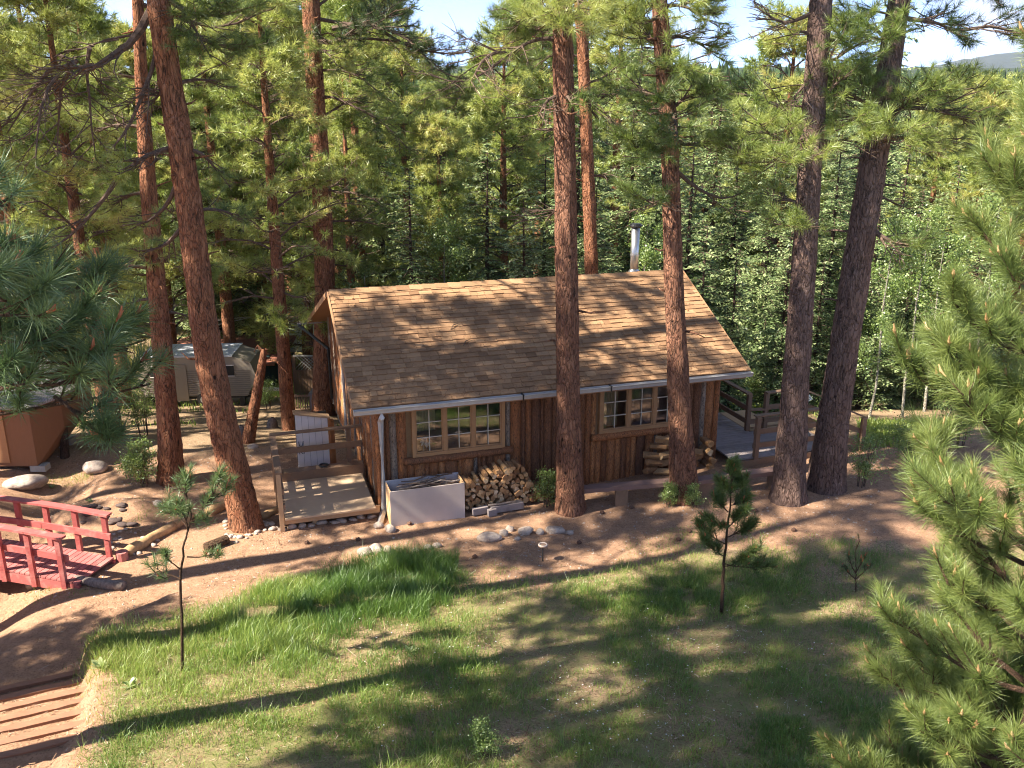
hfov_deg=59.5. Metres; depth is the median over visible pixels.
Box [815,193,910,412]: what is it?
fir tree
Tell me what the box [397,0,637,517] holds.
ponderosa pine
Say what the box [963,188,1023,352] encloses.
aspen tree
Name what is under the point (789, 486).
ponderosa pine
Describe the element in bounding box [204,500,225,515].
edging log
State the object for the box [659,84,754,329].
fir tree
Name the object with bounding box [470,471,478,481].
split log
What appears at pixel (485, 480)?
split log
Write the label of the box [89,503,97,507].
dark stone
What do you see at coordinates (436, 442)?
room cabinet
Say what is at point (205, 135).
background pine
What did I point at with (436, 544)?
stone
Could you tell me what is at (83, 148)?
background pine
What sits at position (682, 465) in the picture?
ponderosa pine
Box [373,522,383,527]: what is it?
stone
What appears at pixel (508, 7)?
background pine
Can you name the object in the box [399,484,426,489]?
dry stick
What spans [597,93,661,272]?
fir tree
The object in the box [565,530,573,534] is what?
stone
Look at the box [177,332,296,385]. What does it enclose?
neighbour cottage
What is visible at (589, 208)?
ponderosa pine
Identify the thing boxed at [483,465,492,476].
split log
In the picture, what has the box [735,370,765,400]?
leafy shrub
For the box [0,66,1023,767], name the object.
ground
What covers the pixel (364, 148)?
background pine
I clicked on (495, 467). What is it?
split log
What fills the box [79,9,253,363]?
background pine
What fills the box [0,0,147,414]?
background pine
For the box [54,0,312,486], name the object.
ponderosa pine
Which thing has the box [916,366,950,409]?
leafy shrub
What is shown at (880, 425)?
meadow grass
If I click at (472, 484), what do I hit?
split log
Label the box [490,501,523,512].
timber offcut
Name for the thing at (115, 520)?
dark stone
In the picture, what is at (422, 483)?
dry stick
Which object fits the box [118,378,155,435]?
leafy shrub
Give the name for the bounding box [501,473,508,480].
split log
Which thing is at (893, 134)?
fir tree
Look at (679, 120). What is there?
background pine
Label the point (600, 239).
fir tree
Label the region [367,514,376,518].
stone
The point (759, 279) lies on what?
fir tree
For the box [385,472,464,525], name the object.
kindling box
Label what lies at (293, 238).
background pine
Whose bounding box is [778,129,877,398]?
fir tree
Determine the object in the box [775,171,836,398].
fir tree
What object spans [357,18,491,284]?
background pine
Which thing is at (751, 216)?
fir tree
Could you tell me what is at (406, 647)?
rosette weed
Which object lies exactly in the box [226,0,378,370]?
background pine
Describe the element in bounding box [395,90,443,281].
fir tree
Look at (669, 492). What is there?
leafy shrub
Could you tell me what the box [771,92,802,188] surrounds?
background pine
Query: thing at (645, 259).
aspen tree
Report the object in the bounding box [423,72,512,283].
background pine
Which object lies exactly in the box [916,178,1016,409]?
fir tree
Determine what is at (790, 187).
fir tree
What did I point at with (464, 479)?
split log
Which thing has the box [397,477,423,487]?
dry stick
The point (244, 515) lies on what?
ponderosa pine
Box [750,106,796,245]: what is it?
fir tree
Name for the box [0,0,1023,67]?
sky
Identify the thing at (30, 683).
stair timber
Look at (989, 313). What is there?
fir tree
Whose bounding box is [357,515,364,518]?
stone
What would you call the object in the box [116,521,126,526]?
dark stone
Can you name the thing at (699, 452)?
split log
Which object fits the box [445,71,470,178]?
background pine
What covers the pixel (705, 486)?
plank bench
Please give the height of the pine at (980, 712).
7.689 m
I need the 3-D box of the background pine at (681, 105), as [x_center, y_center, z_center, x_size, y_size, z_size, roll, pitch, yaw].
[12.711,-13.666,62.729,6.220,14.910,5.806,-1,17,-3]
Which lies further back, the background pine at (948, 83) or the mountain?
the mountain
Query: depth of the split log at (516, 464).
18.67 m
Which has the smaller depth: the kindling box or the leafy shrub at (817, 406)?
the kindling box
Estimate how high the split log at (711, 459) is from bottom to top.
0.151 m
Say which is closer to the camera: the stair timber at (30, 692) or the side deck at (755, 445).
the stair timber at (30, 692)
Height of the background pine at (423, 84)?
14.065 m
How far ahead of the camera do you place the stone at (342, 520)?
18.10 m
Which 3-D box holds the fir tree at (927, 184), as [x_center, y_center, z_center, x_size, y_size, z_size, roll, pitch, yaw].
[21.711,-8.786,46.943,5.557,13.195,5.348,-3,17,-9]
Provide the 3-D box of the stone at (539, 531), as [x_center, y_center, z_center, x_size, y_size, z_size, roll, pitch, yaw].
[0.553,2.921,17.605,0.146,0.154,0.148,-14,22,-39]
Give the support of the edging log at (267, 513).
on the ground at (886, 510)
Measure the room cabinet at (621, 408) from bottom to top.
1.800 m
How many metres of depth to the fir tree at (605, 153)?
44.59 m
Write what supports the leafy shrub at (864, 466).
on the ground at (886, 510)
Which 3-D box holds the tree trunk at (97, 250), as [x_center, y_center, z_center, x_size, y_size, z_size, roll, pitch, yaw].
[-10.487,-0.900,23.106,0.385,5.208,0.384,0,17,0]
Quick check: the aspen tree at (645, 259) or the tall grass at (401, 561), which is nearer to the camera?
the tall grass at (401, 561)
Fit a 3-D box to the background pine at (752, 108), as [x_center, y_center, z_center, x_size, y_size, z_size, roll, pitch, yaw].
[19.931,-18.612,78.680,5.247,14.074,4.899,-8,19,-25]
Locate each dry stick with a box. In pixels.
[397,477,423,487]
[398,483,440,484]
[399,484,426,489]
[401,470,438,481]
[432,479,459,482]
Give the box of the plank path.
[721,410,777,430]
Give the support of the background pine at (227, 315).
on the ground at (886, 510)
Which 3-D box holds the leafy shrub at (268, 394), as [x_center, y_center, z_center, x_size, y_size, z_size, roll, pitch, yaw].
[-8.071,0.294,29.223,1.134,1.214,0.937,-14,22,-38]
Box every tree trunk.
[60,427,69,458]
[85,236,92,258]
[92,247,122,436]
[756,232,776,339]
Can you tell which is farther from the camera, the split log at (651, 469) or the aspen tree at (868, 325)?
the aspen tree at (868, 325)
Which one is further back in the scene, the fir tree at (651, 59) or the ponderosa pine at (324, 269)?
the fir tree at (651, 59)
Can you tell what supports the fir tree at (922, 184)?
on the ground at (886, 510)
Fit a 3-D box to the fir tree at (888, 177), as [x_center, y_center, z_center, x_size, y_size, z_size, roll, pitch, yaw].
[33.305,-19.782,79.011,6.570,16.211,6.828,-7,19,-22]
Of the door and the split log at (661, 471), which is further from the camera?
the door
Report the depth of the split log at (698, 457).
20.15 m
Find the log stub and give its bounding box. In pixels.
[203,535,229,551]
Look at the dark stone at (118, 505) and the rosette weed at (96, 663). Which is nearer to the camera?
the rosette weed at (96, 663)
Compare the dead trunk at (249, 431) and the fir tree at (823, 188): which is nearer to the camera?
the dead trunk at (249, 431)
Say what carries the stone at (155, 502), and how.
on the ground at (886, 510)
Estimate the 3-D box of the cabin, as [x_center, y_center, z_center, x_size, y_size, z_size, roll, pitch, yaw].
[-0.456,-1.105,22.961,9.096,5.970,9.986,-5,18,-17]
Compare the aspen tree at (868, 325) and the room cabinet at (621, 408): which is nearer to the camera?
the room cabinet at (621, 408)
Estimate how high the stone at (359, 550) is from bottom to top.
0.205 m
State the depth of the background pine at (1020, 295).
28.66 m
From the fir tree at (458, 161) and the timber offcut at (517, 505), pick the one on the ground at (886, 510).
the fir tree at (458, 161)
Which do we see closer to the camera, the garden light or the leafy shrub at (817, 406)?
the garden light
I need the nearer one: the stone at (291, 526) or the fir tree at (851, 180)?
the stone at (291, 526)
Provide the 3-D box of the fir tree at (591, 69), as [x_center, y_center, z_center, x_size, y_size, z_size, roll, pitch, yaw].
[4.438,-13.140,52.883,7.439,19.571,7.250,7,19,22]
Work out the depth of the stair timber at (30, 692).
12.47 m
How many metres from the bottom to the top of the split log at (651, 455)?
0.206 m
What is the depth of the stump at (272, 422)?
25.26 m
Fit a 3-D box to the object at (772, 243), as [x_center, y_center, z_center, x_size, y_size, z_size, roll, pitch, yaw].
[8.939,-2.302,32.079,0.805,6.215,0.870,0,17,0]
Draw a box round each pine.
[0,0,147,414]
[0,0,283,533]
[0,1,147,349]
[0,2,126,360]
[0,8,123,353]
[0,142,184,457]
[26,0,178,406]
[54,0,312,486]
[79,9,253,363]
[120,0,255,288]
[132,0,294,342]
[142,19,263,296]
[190,0,371,430]
[202,6,314,331]
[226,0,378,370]
[231,8,340,313]
[235,0,487,415]
[271,65,400,352]
[281,0,431,325]
[290,0,367,276]
[327,16,412,246]
[336,0,450,286]
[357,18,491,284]
[394,100,502,283]
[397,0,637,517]
[405,72,419,97]
[416,80,432,94]
[422,72,454,164]
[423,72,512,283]
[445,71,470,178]
[451,5,582,278]
[458,88,492,186]
[462,75,521,245]
[470,0,609,276]
[479,0,547,194]
[494,31,600,264]
[511,0,643,274]
[534,0,694,272]
[576,0,754,505]
[609,12,695,270]
[655,83,729,268]
[677,62,707,193]
[680,97,747,262]
[683,0,898,506]
[686,97,756,267]
[703,0,848,390]
[729,89,761,202]
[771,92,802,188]
[796,0,1023,495]
[808,19,1023,767]
[822,59,862,208]
[878,68,976,322]
[909,61,1023,338]
[920,98,1006,264]
[922,63,967,181]
[932,94,993,202]
[961,76,1023,374]
[967,94,1013,197]
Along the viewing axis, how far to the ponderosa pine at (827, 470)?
16.69 m
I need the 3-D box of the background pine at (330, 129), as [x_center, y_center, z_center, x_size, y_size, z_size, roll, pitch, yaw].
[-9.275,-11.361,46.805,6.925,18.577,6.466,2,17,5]
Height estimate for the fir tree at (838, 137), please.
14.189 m
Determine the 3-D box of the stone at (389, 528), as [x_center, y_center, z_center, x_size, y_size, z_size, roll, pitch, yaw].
[-2.411,2.870,17.709,0.234,0.186,0.190,0,17,0]
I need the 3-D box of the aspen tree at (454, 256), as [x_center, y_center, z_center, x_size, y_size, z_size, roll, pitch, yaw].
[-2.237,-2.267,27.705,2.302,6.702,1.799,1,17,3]
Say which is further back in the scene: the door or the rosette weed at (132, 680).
the door
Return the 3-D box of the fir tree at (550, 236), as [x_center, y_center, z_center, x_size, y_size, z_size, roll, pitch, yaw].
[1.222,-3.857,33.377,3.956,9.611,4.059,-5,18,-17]
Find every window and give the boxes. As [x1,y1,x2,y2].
[410,402,504,457]
[597,387,667,433]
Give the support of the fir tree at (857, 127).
on the ground at (886, 510)
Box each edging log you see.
[25,575,126,590]
[123,521,177,555]
[174,513,195,527]
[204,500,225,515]
[261,505,278,519]
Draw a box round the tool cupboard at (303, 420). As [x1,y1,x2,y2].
[292,410,335,466]
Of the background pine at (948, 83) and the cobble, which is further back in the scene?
the background pine at (948, 83)
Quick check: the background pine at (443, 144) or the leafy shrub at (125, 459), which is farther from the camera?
the background pine at (443, 144)
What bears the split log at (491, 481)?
on the split log
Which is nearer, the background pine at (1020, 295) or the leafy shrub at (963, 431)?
the leafy shrub at (963, 431)
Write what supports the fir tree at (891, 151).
on the ground at (886, 510)
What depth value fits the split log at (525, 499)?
18.81 m
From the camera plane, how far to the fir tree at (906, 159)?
62.87 m
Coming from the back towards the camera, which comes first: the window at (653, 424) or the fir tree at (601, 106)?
the fir tree at (601, 106)
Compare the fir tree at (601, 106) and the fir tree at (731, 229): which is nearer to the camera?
the fir tree at (731, 229)
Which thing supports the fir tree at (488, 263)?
on the ground at (886, 510)
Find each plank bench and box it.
[584,478,670,505]
[698,467,772,497]
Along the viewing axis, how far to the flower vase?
18.76 m
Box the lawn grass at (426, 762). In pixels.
[68,534,1023,767]
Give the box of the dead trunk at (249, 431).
[242,344,292,443]
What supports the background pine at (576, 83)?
on the ground at (886, 510)
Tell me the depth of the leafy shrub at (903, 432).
19.62 m
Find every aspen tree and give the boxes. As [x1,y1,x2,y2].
[241,301,260,338]
[334,260,378,287]
[423,207,473,282]
[624,207,663,270]
[833,267,878,376]
[856,207,930,417]
[870,199,954,417]
[876,244,935,405]
[906,225,983,411]
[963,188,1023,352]
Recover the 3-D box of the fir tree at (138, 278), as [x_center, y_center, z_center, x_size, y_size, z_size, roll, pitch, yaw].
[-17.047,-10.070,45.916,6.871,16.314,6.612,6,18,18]
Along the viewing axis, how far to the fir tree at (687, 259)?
28.64 m
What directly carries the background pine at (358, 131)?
on the ground at (886, 510)
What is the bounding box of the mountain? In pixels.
[936,52,1023,67]
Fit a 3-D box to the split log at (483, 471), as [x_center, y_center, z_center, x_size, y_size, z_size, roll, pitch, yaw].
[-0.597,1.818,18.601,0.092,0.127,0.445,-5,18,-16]
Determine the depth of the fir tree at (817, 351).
27.11 m
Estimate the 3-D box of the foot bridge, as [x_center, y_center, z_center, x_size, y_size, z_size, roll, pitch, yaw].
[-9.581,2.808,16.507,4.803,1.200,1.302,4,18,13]
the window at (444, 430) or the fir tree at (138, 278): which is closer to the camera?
the window at (444, 430)
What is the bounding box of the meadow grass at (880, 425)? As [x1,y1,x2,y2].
[77,343,947,447]
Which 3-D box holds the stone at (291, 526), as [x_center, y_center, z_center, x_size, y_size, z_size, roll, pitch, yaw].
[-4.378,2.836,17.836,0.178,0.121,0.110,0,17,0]
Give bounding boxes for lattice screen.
[292,355,313,394]
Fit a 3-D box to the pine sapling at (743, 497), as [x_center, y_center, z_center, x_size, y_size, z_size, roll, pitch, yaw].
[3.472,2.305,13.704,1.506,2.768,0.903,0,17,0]
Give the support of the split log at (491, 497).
on the split log
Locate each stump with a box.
[239,425,243,435]
[266,417,278,428]
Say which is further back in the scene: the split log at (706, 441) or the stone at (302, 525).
the split log at (706, 441)
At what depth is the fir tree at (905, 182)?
30.42 m
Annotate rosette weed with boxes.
[91,656,108,668]
[120,677,136,687]
[404,645,416,656]
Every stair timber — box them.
[0,669,79,693]
[0,677,83,702]
[0,686,86,712]
[0,697,83,723]
[0,708,84,733]
[0,719,85,745]
[0,734,76,758]
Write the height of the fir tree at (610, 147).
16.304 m
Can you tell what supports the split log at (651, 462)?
on the split log at (665, 462)
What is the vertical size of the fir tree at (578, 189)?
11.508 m
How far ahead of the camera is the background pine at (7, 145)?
28.20 m
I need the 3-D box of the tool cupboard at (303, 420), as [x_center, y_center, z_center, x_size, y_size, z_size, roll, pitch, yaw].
[-4.419,1.380,20.132,0.870,1.700,0.330,-5,18,-17]
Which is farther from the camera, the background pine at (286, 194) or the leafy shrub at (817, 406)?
the background pine at (286, 194)
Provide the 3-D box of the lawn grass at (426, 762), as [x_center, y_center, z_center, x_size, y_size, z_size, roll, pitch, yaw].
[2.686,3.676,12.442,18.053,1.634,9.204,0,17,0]
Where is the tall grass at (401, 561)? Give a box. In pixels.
[5,471,1016,767]
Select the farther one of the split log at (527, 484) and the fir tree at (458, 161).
the fir tree at (458, 161)
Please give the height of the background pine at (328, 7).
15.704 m
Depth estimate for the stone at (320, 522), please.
18.01 m
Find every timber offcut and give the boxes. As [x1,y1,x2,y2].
[472,505,487,515]
[487,508,496,516]
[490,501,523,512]
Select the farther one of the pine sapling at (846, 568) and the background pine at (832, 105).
the background pine at (832, 105)
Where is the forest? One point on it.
(787, 70)
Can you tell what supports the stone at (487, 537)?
on the ground at (886, 510)
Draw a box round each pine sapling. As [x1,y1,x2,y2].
[139,460,240,670]
[690,452,780,613]
[839,533,873,591]
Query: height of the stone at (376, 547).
0.237 m
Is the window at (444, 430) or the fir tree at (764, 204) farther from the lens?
the fir tree at (764, 204)
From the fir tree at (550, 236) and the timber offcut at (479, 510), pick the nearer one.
the timber offcut at (479, 510)
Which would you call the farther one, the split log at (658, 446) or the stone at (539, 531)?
the split log at (658, 446)
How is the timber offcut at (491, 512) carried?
on the ground at (886, 510)
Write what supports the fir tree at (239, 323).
on the ground at (886, 510)
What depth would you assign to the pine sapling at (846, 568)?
14.75 m
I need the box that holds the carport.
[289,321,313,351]
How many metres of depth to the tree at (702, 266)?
24.62 m
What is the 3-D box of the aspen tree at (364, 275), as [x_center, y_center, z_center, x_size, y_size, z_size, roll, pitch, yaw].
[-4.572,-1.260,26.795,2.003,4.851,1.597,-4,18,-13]
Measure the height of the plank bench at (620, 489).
0.632 m
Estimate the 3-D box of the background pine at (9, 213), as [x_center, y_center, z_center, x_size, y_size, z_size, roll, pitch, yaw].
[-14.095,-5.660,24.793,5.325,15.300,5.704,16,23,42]
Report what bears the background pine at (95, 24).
on the ground at (886, 510)
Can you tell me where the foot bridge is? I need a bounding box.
[0,495,128,589]
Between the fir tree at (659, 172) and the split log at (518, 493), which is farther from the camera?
the fir tree at (659, 172)
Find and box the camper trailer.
[139,343,278,405]
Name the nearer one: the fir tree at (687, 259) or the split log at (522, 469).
the split log at (522, 469)
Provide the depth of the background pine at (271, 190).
22.71 m
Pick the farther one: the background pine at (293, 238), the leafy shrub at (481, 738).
the background pine at (293, 238)
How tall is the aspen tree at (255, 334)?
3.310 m
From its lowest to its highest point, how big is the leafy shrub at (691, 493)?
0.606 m
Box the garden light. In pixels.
[538,542,547,560]
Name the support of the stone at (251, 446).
on the ground at (886, 510)
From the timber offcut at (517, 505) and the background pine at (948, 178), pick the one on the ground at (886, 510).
the background pine at (948, 178)
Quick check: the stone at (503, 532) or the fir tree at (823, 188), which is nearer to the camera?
the stone at (503, 532)
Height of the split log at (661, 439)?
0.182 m
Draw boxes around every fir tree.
[66,22,145,303]
[126,29,247,332]
[142,46,297,339]
[199,71,268,297]
[338,122,422,287]
[376,167,436,285]
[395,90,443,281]
[404,109,484,283]
[453,138,522,280]
[461,125,490,262]
[477,44,554,276]
[491,183,551,278]
[509,148,554,276]
[522,80,621,276]
[526,5,630,273]
[573,7,612,219]
[574,37,634,243]
[577,180,623,273]
[593,40,660,270]
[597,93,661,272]
[607,7,682,270]
[612,92,722,301]
[642,128,731,388]
[642,155,683,239]
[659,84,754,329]
[660,103,736,268]
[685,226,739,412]
[690,116,780,346]
[704,104,764,301]
[713,248,765,411]
[717,144,816,403]
[736,111,794,275]
[737,212,825,411]
[746,70,770,210]
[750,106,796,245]
[762,62,804,209]
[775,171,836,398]
[777,103,834,316]
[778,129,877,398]
[782,103,844,300]
[782,258,833,406]
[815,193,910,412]
[818,104,891,313]
[819,0,936,306]
[819,98,857,228]
[829,2,918,242]
[835,123,931,389]
[850,64,911,209]
[850,67,870,180]
[855,186,942,409]
[880,160,985,408]
[886,110,928,196]
[895,116,949,263]
[899,106,954,314]
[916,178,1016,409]
[964,136,1023,369]
[998,69,1014,96]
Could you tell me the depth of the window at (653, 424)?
19.68 m
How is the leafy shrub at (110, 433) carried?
on the ground at (886, 510)
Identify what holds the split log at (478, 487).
on the split log
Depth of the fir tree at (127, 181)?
47.56 m
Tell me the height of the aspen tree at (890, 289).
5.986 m
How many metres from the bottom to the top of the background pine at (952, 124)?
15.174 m
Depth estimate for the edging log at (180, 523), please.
17.94 m
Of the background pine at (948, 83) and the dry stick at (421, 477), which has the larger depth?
the background pine at (948, 83)
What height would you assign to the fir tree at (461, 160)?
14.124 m
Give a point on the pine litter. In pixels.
(476, 654)
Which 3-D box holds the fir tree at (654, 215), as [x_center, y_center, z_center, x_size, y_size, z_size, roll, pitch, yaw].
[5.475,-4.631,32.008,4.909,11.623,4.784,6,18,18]
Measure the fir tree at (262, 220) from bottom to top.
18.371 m
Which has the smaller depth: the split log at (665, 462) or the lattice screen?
the split log at (665, 462)
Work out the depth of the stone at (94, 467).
20.63 m
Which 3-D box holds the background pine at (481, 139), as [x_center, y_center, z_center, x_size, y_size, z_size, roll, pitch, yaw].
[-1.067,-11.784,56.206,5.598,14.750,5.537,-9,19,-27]
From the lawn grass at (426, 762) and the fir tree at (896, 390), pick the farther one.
the fir tree at (896, 390)
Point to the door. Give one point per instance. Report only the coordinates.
(4, 451)
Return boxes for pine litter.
[0,428,1021,767]
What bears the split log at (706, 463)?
on the ground at (886, 510)
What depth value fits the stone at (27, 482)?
20.04 m
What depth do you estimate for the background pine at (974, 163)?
45.03 m
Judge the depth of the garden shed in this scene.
20.64 m
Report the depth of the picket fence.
29.07 m
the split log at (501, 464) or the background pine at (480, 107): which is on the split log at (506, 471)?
the split log at (501, 464)
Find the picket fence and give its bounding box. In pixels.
[294,395,310,409]
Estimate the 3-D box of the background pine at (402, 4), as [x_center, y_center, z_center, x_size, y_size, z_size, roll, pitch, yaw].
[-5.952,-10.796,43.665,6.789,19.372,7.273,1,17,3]
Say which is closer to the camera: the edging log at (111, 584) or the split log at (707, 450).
the edging log at (111, 584)
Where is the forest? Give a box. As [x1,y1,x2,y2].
[128,62,1023,177]
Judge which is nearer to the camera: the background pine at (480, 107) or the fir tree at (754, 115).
the background pine at (480, 107)
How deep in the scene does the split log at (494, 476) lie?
18.47 m
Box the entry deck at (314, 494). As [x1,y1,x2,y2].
[269,424,379,532]
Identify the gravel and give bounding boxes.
[17,444,882,607]
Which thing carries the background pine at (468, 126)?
on the ground at (886, 510)
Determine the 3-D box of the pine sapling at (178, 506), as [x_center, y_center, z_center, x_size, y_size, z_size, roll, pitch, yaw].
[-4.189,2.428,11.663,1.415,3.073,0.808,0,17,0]
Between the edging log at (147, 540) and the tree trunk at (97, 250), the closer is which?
the edging log at (147, 540)
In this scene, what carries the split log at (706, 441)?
on the split log at (707, 450)
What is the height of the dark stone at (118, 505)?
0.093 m
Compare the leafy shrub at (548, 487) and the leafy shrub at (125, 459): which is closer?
the leafy shrub at (548, 487)
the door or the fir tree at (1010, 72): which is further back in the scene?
the fir tree at (1010, 72)
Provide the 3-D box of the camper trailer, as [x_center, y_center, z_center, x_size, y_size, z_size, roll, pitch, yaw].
[-10.188,-0.278,30.709,4.667,1.873,1.676,-1,17,-4]
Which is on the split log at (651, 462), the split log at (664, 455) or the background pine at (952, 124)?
the split log at (664, 455)
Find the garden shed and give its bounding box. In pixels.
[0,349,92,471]
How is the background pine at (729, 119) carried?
on the ground at (886, 510)
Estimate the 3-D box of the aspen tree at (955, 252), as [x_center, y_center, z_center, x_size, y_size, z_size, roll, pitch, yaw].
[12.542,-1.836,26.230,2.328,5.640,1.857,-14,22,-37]
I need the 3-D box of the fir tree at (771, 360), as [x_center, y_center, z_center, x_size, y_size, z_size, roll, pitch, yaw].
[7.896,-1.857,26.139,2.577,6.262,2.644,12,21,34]
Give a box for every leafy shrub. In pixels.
[86,409,123,447]
[112,453,134,477]
[114,432,157,486]
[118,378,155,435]
[249,376,278,409]
[468,712,509,759]
[530,465,555,507]
[658,479,680,506]
[683,481,706,507]
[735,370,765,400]
[814,392,855,436]
[848,426,895,487]
[884,411,929,471]
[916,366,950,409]
[935,395,981,448]
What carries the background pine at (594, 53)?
on the ground at (886, 510)
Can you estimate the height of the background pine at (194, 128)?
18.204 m
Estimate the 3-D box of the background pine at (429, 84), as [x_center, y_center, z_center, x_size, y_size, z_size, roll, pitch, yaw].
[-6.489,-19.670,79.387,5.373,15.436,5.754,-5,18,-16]
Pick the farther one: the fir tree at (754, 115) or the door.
the fir tree at (754, 115)
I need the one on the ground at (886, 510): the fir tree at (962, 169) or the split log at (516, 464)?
the fir tree at (962, 169)
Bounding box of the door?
[0,410,10,462]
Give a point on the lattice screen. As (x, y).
(302, 378)
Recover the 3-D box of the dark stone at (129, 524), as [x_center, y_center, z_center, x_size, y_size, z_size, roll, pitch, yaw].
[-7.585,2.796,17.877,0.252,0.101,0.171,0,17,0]
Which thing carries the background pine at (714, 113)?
on the ground at (886, 510)
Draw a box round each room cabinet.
[417,426,469,451]
[609,389,633,427]
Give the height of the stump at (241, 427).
0.567 m
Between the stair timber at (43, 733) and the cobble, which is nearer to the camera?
the stair timber at (43, 733)
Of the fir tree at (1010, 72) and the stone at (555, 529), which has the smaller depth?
the stone at (555, 529)
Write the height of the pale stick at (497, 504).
0.052 m
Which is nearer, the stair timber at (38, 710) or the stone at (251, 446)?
the stair timber at (38, 710)
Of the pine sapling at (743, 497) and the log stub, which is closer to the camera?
the pine sapling at (743, 497)
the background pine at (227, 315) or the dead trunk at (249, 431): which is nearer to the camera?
the dead trunk at (249, 431)
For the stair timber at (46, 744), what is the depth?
10.49 m
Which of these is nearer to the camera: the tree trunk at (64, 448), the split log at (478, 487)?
the split log at (478, 487)
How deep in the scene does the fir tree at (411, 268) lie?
26.34 m
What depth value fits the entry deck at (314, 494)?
18.88 m
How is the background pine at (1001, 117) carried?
on the ground at (886, 510)
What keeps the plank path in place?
on the ground at (886, 510)
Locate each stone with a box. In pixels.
[2,474,48,490]
[82,460,108,474]
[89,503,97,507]
[109,518,121,522]
[115,502,126,507]
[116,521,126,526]
[126,522,137,526]
[153,500,161,506]
[247,444,258,448]
[287,524,296,528]
[298,523,305,527]
[316,520,327,524]
[330,520,339,523]
[336,518,346,522]
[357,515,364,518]
[357,547,372,556]
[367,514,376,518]
[369,543,383,553]
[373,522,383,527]
[385,524,395,532]
[432,542,441,547]
[476,531,501,542]
[499,529,507,536]
[505,525,513,531]
[518,526,533,534]
[535,528,543,534]
[545,526,565,533]
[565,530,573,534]
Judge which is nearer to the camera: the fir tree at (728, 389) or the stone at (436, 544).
the stone at (436, 544)
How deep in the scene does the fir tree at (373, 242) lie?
28.50 m
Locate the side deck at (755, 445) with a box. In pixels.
[716,380,867,469]
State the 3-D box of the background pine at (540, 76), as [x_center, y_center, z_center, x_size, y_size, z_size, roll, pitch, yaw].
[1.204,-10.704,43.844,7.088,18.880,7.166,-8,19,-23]
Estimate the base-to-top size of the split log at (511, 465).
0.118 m
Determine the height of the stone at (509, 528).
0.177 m
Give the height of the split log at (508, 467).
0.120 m
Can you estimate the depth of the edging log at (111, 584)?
15.55 m
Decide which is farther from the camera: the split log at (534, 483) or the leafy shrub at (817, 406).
the leafy shrub at (817, 406)
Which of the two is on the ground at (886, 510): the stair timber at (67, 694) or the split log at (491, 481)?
the stair timber at (67, 694)
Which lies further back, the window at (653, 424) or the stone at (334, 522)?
the window at (653, 424)
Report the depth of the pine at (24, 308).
4.46 m
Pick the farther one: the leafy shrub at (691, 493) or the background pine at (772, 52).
the background pine at (772, 52)
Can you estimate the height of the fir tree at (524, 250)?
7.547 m
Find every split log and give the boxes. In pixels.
[460,475,468,487]
[465,475,475,488]
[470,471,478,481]
[475,484,481,490]
[478,472,487,483]
[479,466,487,476]
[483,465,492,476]
[488,474,494,485]
[488,494,494,500]
[489,468,496,478]
[491,462,499,473]
[497,459,506,469]
[499,465,509,475]
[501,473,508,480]
[503,461,512,472]
[506,461,515,470]
[508,486,521,495]
[511,459,520,469]
[519,465,524,472]
[521,493,528,502]
[523,479,530,487]
[532,481,540,490]
[642,466,657,473]
[643,451,659,459]
[645,459,662,465]
[649,443,665,449]
[653,468,668,474]
[655,436,668,443]
[659,451,668,459]
[660,458,668,466]
[695,448,702,455]
[695,453,703,459]
[699,444,712,455]
[700,436,713,447]
[700,459,713,468]
[703,452,716,463]
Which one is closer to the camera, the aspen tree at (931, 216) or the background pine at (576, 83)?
the aspen tree at (931, 216)
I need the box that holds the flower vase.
[420,438,428,450]
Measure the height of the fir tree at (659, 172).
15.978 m
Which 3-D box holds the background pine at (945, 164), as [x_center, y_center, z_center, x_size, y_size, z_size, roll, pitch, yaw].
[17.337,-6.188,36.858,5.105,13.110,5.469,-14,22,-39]
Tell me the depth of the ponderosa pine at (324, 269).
24.84 m
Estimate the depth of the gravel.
17.52 m
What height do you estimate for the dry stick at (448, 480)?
0.092 m
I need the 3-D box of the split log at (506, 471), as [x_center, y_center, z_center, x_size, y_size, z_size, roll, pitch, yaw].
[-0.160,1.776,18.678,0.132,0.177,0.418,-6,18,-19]
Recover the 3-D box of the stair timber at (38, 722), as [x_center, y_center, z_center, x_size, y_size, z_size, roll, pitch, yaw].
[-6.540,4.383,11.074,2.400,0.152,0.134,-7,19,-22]
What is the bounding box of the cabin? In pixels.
[297,223,753,522]
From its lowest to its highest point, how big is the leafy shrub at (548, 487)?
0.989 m
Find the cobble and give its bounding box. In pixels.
[268,526,276,530]
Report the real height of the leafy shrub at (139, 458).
1.196 m
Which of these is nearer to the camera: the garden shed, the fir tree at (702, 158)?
the garden shed
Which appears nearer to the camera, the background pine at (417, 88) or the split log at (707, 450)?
the split log at (707, 450)
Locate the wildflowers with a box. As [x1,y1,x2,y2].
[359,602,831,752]
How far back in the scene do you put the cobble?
17.73 m
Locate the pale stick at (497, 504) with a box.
[488,500,520,505]
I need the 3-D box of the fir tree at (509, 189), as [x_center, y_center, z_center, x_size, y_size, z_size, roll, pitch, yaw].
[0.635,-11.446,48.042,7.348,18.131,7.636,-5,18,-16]

